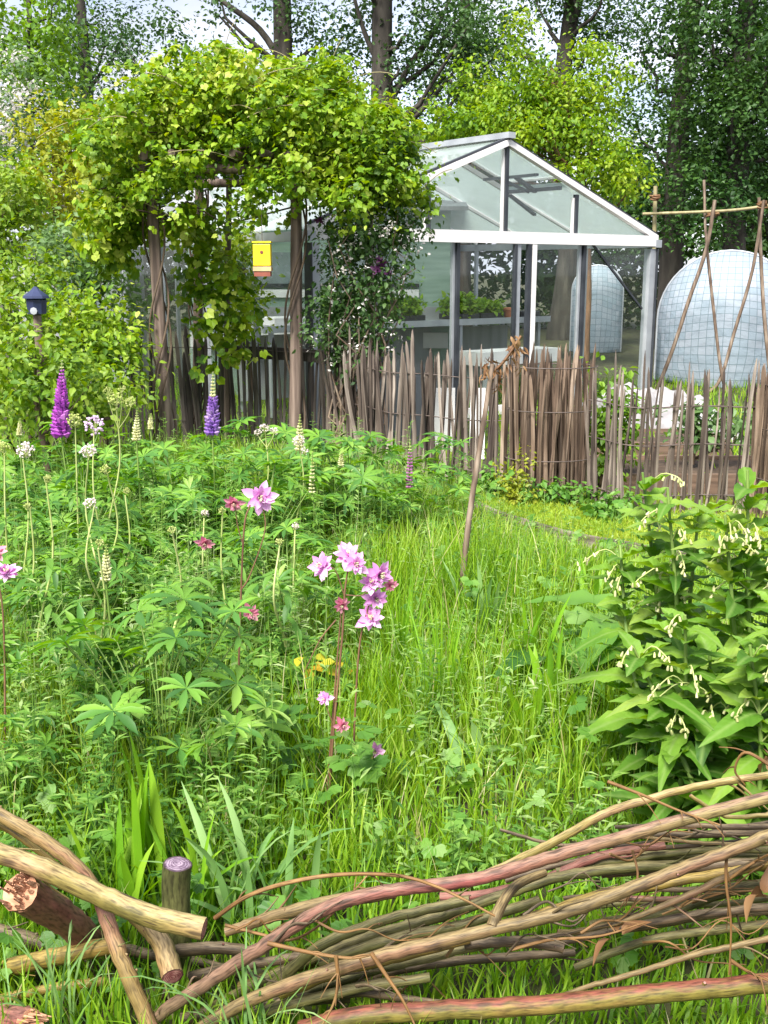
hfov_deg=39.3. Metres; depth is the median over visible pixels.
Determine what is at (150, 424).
lupin
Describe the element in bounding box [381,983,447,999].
willow twig
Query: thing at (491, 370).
leaning pole
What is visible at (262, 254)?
nest box
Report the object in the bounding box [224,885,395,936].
willow pole
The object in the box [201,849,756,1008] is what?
willow pole
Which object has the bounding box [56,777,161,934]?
iris clump
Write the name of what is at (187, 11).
sky
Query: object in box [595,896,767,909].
willow pole
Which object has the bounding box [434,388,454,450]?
white board
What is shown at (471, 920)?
willow twig
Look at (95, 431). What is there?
valerian
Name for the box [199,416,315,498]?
lupin
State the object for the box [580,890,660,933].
willow twig
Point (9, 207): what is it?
shrub
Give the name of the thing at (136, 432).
lupin
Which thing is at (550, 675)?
iris clump
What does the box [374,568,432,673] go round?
grass tuft
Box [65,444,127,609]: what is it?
valerian
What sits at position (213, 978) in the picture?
willow pole
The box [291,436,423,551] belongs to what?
lupin
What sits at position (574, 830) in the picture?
willow pole
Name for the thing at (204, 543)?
columbine
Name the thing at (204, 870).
clump
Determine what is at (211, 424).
lupin
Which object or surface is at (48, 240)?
shrub
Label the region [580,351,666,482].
currant bush
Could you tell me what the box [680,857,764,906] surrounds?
willow twig
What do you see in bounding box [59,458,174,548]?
lupin
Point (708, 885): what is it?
willow pole
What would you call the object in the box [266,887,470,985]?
willow pole
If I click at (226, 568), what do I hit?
lupin
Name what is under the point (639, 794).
willow twig
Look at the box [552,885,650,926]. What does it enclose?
willow twig
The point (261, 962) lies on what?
willow pole
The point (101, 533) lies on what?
budding herb
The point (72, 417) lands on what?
valerian
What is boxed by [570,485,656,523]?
weed
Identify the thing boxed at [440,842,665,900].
willow pole
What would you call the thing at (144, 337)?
grey shed
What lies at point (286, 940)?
willow twig
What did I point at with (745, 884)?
willow pole
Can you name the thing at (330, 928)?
willow twig
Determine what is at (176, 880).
wooden post
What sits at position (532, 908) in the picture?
willow twig
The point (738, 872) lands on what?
willow twig
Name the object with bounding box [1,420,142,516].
lupin
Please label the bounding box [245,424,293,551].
valerian
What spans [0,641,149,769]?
lupin
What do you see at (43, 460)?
lupin
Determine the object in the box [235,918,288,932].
willow twig
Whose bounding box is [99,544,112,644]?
lupin
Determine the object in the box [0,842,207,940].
willow pole
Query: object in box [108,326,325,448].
paling fence
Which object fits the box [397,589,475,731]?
grass tuft
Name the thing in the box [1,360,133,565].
lupin
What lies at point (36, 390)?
shrub
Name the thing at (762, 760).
willow twig
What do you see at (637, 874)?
willow twig
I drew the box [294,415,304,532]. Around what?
lupin
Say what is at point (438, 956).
willow pole
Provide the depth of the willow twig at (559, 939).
2.18 m
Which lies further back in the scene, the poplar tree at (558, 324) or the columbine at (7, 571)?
the poplar tree at (558, 324)
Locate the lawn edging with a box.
[468,498,751,574]
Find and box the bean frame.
[642,180,767,392]
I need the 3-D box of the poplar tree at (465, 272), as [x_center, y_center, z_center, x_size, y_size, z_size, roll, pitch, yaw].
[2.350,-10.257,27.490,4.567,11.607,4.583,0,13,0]
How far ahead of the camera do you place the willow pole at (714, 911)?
2.26 m
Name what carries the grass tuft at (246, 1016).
on the ground at (628, 356)
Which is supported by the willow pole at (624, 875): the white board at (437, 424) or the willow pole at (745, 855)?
the willow pole at (745, 855)
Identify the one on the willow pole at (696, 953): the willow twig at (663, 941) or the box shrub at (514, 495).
the willow twig at (663, 941)
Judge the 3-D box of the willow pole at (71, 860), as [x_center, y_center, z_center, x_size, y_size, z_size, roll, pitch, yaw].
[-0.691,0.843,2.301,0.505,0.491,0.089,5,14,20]
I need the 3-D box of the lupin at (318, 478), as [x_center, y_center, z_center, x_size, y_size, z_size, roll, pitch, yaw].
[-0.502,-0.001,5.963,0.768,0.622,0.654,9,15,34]
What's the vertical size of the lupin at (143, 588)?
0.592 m
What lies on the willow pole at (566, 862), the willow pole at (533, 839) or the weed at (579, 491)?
the willow pole at (533, 839)
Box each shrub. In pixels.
[0,82,118,378]
[0,138,93,430]
[0,222,131,460]
[0,303,134,476]
[0,338,178,488]
[8,206,153,444]
[22,272,168,447]
[205,218,285,430]
[484,445,551,505]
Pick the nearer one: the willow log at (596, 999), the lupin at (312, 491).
the willow log at (596, 999)
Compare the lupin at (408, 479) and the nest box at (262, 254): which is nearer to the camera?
the lupin at (408, 479)
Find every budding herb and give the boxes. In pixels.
[0,474,91,674]
[0,503,67,666]
[54,539,144,732]
[85,487,156,635]
[132,526,215,731]
[180,506,255,667]
[242,538,311,697]
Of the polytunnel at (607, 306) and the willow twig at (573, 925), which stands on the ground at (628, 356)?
the polytunnel at (607, 306)
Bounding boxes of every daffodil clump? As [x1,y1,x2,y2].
[146,777,351,944]
[206,818,390,943]
[430,699,483,783]
[443,560,513,638]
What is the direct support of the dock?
on the ground at (628, 356)
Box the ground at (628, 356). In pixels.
[0,274,767,1023]
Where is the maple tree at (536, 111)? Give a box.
[414,5,661,367]
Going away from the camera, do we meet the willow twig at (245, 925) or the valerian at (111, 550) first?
the willow twig at (245, 925)
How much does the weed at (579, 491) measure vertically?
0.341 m
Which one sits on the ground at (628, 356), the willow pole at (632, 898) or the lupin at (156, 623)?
the lupin at (156, 623)
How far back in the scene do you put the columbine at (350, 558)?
3.15 m
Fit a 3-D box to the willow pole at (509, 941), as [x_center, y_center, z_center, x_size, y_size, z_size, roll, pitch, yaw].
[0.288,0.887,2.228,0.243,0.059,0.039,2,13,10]
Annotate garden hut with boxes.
[164,188,467,394]
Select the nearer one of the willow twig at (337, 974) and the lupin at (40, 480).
the willow twig at (337, 974)
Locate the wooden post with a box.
[161,856,192,986]
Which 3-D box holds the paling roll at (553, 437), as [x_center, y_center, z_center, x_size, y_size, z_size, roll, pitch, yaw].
[1.161,-0.604,7.599,0.673,1.194,0.450,0,13,0]
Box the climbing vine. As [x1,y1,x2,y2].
[37,19,459,448]
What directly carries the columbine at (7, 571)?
on the ground at (628, 356)
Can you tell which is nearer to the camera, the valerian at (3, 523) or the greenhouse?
the valerian at (3, 523)
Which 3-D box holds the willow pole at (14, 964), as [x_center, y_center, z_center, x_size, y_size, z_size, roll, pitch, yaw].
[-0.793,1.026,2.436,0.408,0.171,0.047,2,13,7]
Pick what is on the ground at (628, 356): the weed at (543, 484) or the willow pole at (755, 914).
the weed at (543, 484)
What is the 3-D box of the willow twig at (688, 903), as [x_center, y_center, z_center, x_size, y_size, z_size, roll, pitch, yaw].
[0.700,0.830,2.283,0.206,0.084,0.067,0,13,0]
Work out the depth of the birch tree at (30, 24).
13.97 m
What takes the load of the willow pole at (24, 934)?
on the ground at (628, 356)
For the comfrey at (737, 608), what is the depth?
3.08 m
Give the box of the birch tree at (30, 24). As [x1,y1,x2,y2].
[0,0,109,356]
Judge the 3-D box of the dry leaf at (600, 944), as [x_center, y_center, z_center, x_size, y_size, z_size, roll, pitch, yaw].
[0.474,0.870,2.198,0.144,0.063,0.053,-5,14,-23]
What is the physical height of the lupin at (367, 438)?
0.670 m
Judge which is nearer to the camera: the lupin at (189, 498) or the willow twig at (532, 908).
the willow twig at (532, 908)
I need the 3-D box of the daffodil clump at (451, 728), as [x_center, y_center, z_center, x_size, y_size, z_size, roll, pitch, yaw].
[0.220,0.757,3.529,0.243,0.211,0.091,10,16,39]
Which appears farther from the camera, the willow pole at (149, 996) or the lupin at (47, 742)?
the lupin at (47, 742)
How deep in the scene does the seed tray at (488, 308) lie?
13.90 m
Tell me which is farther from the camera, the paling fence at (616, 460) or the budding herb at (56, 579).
the paling fence at (616, 460)
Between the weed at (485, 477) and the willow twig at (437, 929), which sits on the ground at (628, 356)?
the weed at (485, 477)
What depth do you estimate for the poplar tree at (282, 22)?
22.46 m
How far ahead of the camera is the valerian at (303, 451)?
5.35 m
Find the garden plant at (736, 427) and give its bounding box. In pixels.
[652,390,751,464]
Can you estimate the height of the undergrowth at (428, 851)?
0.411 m
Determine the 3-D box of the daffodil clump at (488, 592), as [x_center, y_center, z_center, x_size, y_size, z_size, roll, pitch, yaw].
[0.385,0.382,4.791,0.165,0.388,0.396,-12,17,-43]
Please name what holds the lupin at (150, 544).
on the ground at (628, 356)
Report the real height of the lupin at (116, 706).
0.716 m
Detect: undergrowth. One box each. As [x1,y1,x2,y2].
[0,412,767,905]
[0,433,767,1008]
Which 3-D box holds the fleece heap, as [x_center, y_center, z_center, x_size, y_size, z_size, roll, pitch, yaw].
[2.771,-1.021,10.636,1.350,0.535,1.100,0,13,0]
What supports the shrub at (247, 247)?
on the ground at (628, 356)
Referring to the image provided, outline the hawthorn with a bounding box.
[0,18,54,173]
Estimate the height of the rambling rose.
2.344 m
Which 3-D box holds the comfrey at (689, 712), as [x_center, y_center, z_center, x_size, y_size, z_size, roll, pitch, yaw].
[0.869,0.658,2.924,0.512,0.831,0.504,7,14,27]
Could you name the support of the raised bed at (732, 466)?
on the ground at (628, 356)
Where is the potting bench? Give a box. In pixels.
[231,316,550,417]
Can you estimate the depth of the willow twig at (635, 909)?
2.31 m
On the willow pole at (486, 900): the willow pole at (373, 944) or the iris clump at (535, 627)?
the willow pole at (373, 944)
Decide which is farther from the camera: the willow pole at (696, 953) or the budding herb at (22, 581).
the budding herb at (22, 581)
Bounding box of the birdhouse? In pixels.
[22,286,52,476]
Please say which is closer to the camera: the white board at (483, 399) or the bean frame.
the white board at (483, 399)
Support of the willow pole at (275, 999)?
on the ground at (628, 356)
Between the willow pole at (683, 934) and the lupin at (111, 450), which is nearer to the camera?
the willow pole at (683, 934)
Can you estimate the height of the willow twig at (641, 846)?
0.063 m
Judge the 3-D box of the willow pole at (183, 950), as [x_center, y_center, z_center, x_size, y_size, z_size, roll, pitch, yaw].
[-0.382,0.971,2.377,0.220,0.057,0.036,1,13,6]
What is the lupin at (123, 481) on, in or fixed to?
on the ground at (628, 356)
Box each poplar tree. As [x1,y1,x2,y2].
[1,0,174,207]
[39,0,400,178]
[316,0,534,142]
[394,0,544,326]
[408,0,667,340]
[585,0,727,348]
[622,0,767,260]
[690,0,767,241]
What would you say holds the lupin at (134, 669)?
on the ground at (628, 356)
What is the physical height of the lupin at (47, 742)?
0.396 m
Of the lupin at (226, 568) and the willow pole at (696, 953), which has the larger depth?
the lupin at (226, 568)
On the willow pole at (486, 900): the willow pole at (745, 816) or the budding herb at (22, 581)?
the willow pole at (745, 816)
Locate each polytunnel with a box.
[569,264,623,352]
[653,249,767,387]
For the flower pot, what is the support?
on the potting bench
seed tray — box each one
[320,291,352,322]
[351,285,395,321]
[386,293,427,320]
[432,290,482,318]
[472,297,506,317]
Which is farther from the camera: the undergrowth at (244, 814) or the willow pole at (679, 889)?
the undergrowth at (244, 814)
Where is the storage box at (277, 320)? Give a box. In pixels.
[263,316,304,325]
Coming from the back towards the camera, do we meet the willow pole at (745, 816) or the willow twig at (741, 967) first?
the willow pole at (745, 816)
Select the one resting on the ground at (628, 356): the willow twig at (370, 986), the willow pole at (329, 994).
the willow pole at (329, 994)
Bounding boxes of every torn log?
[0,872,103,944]
[0,1001,51,1023]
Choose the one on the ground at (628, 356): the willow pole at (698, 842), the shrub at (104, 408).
the shrub at (104, 408)
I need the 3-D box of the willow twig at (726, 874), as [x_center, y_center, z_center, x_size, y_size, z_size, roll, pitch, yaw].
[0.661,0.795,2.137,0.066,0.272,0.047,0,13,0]
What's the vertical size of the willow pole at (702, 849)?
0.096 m
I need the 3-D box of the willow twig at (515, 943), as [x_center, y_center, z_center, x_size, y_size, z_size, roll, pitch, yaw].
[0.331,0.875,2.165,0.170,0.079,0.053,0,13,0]
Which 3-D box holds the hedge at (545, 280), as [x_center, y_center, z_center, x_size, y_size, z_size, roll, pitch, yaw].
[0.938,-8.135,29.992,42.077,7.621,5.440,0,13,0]
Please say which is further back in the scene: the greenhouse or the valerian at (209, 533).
the greenhouse
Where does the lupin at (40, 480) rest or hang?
on the ground at (628, 356)
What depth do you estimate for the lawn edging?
6.49 m
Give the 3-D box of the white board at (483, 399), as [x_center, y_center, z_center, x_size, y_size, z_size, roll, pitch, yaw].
[0.814,-0.770,9.379,0.130,0.620,0.030,0,9,0]
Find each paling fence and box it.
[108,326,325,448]
[320,326,514,484]
[584,351,763,513]
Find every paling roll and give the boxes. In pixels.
[500,343,597,500]
[749,365,767,517]
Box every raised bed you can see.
[586,455,750,493]
[589,429,732,454]
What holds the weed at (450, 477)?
on the ground at (628, 356)
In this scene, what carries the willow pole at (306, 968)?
on the ground at (628, 356)
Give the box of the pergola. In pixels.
[130,149,375,456]
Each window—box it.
[57,264,99,306]
[210,252,418,296]
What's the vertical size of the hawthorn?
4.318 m
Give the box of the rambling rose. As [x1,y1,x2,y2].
[281,181,446,457]
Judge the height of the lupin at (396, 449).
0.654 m
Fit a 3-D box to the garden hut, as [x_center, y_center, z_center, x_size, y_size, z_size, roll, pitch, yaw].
[-0.846,-3.097,14.755,3.800,2.795,2.259,0,13,0]
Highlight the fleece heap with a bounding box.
[591,382,739,441]
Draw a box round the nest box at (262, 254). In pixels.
[252,202,272,275]
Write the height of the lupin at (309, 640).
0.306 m
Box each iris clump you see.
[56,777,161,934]
[119,732,165,906]
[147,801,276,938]
[499,619,578,751]
[501,593,570,697]
[556,554,606,622]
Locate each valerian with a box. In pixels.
[0,440,44,591]
[11,441,68,615]
[46,413,101,563]
[53,497,116,655]
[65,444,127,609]
[67,415,130,588]
[68,464,138,619]
[90,385,138,554]
[180,509,240,644]
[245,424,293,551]
[251,522,334,669]
[272,434,312,567]
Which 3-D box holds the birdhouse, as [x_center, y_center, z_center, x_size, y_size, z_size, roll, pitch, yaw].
[-2.287,-0.691,7.225,0.166,1.615,0.166,-5,14,-22]
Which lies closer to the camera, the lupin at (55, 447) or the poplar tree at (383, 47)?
the lupin at (55, 447)
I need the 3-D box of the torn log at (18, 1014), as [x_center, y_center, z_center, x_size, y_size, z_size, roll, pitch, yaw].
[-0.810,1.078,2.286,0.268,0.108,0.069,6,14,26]
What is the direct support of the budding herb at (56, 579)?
on the ground at (628, 356)
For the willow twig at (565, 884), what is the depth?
2.16 m
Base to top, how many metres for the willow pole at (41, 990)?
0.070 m
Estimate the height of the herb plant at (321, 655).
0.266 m
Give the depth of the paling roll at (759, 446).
6.95 m
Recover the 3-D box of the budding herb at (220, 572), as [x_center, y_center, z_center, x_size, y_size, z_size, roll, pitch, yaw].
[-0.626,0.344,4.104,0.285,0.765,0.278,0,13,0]
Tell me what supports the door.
in the greenhouse
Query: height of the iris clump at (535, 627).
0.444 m
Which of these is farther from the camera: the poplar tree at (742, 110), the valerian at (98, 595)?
the poplar tree at (742, 110)
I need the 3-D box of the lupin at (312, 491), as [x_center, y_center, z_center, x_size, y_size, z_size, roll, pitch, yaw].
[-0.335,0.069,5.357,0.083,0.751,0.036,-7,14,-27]
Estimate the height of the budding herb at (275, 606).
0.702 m
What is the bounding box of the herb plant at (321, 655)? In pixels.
[294,653,352,703]
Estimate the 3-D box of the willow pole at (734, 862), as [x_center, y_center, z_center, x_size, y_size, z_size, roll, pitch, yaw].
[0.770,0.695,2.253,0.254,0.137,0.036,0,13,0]
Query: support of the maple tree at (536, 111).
on the ground at (628, 356)
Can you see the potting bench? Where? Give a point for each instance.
(486, 337)
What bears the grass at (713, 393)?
on the ground at (628, 356)
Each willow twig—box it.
[213,872,494,919]
[224,876,367,948]
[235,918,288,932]
[254,948,344,981]
[267,941,375,984]
[272,900,342,941]
[314,920,429,940]
[320,955,342,1023]
[355,983,401,1006]
[369,952,415,1023]
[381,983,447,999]
[384,915,424,946]
[399,911,468,943]
[445,948,505,976]
[465,911,525,932]
[504,932,588,956]
[509,914,644,951]
[523,900,621,937]
[548,869,617,892]
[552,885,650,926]
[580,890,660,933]
[607,780,724,837]
[609,829,692,861]
[613,850,638,918]
[624,827,696,850]
[626,902,716,929]
[642,940,745,965]
[662,879,757,914]
[665,915,767,964]
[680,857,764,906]
[692,890,767,921]
[703,844,731,979]
[720,747,767,785]
[724,854,767,881]
[731,958,767,1010]
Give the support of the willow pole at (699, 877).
on the willow twig at (573, 925)
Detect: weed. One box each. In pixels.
[407,461,467,491]
[470,457,511,497]
[505,475,571,505]
[536,477,605,510]
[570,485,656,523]
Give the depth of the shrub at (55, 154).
10.80 m
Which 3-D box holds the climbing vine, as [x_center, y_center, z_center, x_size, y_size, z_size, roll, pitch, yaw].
[-1.006,-2.213,8.998,3.291,3.608,2.456,0,13,0]
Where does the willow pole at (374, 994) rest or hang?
on the willow pole at (275, 999)
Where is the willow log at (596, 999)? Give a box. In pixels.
[297,972,767,1023]
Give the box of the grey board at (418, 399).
[380,376,436,442]
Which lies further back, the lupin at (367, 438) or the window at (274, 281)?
the window at (274, 281)
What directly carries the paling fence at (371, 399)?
on the ground at (628, 356)
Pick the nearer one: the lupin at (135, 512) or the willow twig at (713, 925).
the willow twig at (713, 925)
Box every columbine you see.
[0,546,31,794]
[168,480,296,778]
[168,536,277,721]
[262,541,412,816]
[278,561,427,825]
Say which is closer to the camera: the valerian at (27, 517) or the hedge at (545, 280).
the valerian at (27, 517)
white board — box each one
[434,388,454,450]
[469,388,484,458]
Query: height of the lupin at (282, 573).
0.586 m
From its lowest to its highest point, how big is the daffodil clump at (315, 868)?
0.336 m
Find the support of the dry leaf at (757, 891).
on the willow pole at (714, 911)
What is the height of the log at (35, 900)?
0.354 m
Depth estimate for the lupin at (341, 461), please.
5.89 m
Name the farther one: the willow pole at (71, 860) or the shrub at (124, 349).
the shrub at (124, 349)
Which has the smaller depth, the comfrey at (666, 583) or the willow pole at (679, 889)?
the willow pole at (679, 889)
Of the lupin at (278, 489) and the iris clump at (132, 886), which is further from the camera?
the lupin at (278, 489)
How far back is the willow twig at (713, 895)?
2.28 m
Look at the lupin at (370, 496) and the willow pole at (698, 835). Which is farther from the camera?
the lupin at (370, 496)
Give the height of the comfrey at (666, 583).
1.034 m
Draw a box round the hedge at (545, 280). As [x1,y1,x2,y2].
[0,85,767,329]
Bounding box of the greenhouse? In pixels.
[86,132,661,439]
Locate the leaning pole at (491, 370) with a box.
[457,335,528,606]
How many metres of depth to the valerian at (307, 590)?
4.18 m
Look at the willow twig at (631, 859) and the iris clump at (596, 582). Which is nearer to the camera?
the willow twig at (631, 859)
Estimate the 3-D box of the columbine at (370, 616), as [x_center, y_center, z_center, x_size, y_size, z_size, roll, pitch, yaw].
[-0.060,0.530,3.214,0.400,0.795,0.398,-11,16,-39]
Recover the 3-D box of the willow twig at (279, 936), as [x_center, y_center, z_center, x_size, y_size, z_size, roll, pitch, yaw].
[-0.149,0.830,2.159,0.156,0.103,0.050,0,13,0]
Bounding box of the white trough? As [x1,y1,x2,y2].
[460,346,559,402]
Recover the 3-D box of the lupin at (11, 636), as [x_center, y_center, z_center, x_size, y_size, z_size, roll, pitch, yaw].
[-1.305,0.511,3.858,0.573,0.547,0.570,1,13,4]
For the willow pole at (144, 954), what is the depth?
2.48 m
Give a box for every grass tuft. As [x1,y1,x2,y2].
[0,896,126,1023]
[117,926,330,1023]
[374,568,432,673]
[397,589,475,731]
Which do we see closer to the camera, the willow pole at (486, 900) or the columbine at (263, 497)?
the willow pole at (486, 900)
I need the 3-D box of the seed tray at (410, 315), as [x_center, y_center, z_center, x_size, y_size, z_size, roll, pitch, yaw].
[0.254,-2.501,13.181,0.547,0.360,0.510,-9,16,-35]
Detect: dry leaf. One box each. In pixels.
[593,920,650,964]
[744,867,767,922]
[757,748,767,772]
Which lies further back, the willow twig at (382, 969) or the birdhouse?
the birdhouse
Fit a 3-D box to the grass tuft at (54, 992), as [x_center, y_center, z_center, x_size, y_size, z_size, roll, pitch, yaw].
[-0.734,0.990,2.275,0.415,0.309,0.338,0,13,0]
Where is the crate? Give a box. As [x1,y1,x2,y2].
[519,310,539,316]
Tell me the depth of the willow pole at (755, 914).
2.40 m
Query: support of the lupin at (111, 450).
on the ground at (628, 356)
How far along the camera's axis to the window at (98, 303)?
15.21 m
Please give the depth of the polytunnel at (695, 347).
15.10 m
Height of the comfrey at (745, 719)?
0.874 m
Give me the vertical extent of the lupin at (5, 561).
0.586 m
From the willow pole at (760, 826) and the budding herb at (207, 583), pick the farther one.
the budding herb at (207, 583)
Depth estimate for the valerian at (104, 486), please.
4.98 m
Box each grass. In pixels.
[0,371,760,481]
[452,479,767,559]
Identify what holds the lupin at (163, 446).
on the ground at (628, 356)
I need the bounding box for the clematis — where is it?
[314,217,398,350]
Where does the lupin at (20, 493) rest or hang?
on the ground at (628, 356)
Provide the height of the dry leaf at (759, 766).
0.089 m
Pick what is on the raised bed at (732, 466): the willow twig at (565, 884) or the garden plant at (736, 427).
the garden plant at (736, 427)
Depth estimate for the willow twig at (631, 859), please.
2.27 m
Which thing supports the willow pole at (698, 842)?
on the willow pole at (486, 900)
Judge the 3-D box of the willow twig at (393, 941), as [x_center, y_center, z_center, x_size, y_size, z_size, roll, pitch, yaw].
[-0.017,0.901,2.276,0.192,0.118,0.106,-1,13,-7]
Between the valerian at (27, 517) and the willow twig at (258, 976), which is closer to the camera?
the willow twig at (258, 976)
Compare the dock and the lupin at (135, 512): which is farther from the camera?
the lupin at (135, 512)
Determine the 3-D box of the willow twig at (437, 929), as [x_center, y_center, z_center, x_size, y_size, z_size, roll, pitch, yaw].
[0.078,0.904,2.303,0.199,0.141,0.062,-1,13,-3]
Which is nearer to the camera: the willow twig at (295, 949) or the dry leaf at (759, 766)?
the willow twig at (295, 949)
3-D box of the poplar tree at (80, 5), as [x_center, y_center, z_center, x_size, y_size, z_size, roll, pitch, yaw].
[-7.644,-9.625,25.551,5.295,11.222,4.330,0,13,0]
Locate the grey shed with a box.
[6,223,148,383]
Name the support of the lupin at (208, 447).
on the ground at (628, 356)
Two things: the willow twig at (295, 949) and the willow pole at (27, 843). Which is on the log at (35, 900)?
the willow pole at (27, 843)
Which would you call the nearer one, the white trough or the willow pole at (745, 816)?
the willow pole at (745, 816)
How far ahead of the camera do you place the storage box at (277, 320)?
11.91 m
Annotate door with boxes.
[467,244,536,417]
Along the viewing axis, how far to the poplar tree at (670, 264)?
21.81 m
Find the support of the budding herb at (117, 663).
on the ground at (628, 356)
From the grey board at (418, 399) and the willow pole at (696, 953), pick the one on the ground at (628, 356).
the grey board at (418, 399)
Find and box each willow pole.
[0,805,157,1023]
[0,823,59,863]
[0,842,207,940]
[0,921,148,986]
[0,976,107,1003]
[1,938,109,976]
[40,986,185,1004]
[126,944,253,978]
[129,921,183,984]
[138,791,767,1023]
[175,941,248,957]
[180,993,349,1023]
[188,952,299,982]
[196,829,767,1023]
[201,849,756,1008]
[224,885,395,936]
[227,972,430,1023]
[237,957,330,986]
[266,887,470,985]
[278,942,470,999]
[301,946,481,992]
[318,895,540,966]
[322,970,440,1007]
[349,948,605,983]
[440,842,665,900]
[464,934,569,953]
[466,771,767,888]
[500,803,767,847]
[505,838,744,882]
[525,853,767,938]
[529,863,767,913]
[555,839,767,871]
[557,905,767,935]
[562,898,767,944]
[563,881,747,899]
[564,825,761,852]
[566,935,767,991]
[573,919,767,977]
[589,879,760,924]
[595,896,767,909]
[601,853,694,878]
[615,823,767,835]
[617,895,706,928]
[621,850,766,860]
[641,828,767,845]
[689,794,767,818]
[692,817,764,871]
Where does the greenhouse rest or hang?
on the ground at (628, 356)
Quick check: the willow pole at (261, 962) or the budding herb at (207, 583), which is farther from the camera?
the budding herb at (207, 583)
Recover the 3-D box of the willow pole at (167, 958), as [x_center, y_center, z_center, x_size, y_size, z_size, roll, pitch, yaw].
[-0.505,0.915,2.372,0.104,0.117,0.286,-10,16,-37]
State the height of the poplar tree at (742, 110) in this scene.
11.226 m
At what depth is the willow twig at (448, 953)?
2.26 m
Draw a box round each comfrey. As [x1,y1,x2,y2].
[550,472,766,813]
[602,607,765,896]
[660,467,767,808]
[672,590,767,909]
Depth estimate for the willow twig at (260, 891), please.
2.17 m
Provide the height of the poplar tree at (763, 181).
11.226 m
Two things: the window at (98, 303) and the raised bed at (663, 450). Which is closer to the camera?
the raised bed at (663, 450)
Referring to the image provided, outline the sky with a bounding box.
[0,0,767,273]
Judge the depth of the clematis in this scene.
8.47 m
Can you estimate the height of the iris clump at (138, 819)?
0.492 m
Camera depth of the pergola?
8.75 m
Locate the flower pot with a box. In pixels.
[503,307,510,316]
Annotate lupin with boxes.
[0,439,53,513]
[0,444,85,543]
[0,460,148,581]
[0,478,65,561]
[0,520,138,630]
[0,542,178,659]
[0,566,96,707]
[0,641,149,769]
[0,713,82,815]
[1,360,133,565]
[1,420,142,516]
[16,418,23,547]
[24,585,294,811]
[51,524,189,632]
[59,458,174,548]
[61,622,228,761]
[95,487,211,573]
[96,439,187,519]
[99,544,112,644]
[101,440,255,564]
[124,579,250,681]
[131,410,141,579]
[133,531,264,635]
[137,372,287,575]
[141,484,256,573]
[147,414,158,544]
[178,433,258,516]
[185,459,334,572]
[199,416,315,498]
[201,462,305,531]
[207,518,367,646]
[244,454,365,553]
[251,423,385,534]
[282,634,358,716]
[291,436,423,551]
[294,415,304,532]
[309,452,321,546]
[314,431,429,525]
[338,446,343,542]
[362,439,463,537]
[376,432,485,520]
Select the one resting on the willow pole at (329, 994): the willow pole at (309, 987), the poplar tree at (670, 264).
the willow pole at (309, 987)
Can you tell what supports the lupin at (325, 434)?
on the ground at (628, 356)
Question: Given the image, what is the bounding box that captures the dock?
[494,589,728,726]
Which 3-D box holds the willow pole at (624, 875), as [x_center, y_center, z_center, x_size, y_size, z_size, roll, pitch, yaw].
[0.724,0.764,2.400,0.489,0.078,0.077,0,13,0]
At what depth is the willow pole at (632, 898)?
2.22 m
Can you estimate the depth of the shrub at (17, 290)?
8.32 m
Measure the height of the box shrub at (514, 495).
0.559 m
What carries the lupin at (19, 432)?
on the ground at (628, 356)
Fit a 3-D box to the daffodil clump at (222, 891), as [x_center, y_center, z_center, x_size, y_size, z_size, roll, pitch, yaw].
[-0.334,0.862,2.682,0.531,0.379,0.299,0,13,0]
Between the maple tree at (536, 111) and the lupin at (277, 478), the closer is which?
the lupin at (277, 478)

